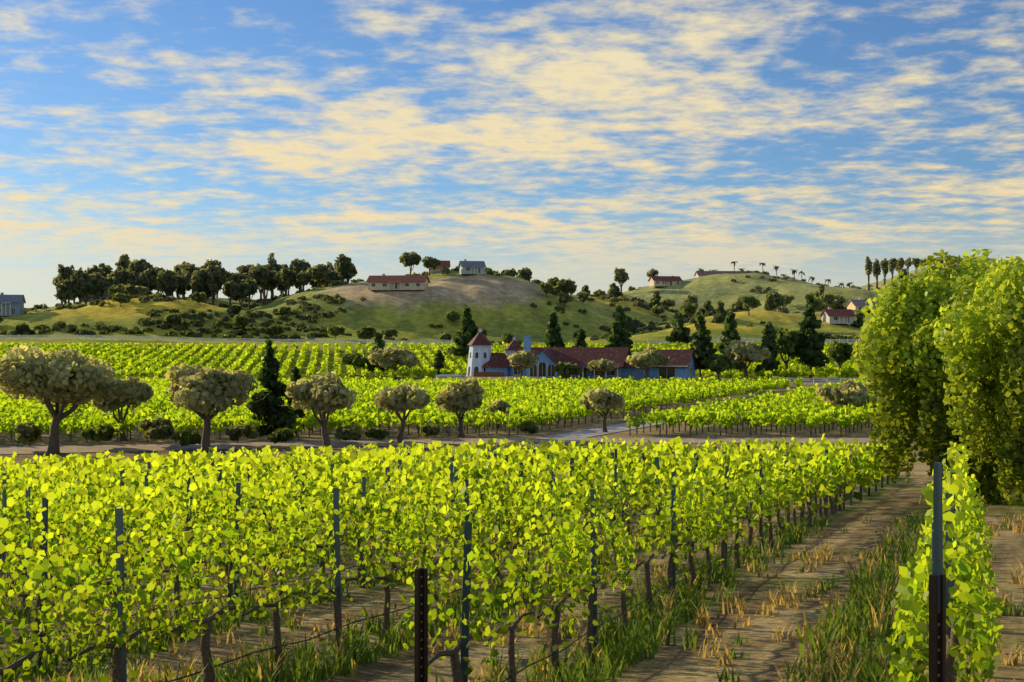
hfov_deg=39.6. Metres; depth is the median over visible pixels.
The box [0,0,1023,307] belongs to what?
sky
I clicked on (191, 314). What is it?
hill scrub bushes
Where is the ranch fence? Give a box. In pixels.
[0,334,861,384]
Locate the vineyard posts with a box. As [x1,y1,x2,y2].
[0,443,956,681]
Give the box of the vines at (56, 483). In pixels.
[0,433,1005,681]
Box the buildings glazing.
[0,267,861,377]
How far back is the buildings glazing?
267.17 m
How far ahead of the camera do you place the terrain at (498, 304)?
64.21 m
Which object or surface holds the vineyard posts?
on the terrain at (498, 304)
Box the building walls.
[0,259,875,382]
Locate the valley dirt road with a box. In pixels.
[0,438,918,453]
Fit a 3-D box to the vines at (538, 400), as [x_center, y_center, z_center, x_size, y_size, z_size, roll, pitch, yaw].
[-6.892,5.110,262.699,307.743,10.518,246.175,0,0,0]
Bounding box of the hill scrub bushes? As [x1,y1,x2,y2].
[0,257,990,344]
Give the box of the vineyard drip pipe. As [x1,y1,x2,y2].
[0,489,864,681]
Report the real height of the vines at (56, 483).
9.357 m
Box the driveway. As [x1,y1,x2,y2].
[538,397,780,438]
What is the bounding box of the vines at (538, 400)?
[0,341,908,442]
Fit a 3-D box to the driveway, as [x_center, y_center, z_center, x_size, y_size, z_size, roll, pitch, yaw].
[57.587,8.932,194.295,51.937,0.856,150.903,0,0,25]
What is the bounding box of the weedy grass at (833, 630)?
[0,506,1023,681]
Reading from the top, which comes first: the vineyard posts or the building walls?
the building walls
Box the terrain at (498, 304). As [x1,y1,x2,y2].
[0,260,1023,681]
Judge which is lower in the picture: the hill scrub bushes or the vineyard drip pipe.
the vineyard drip pipe

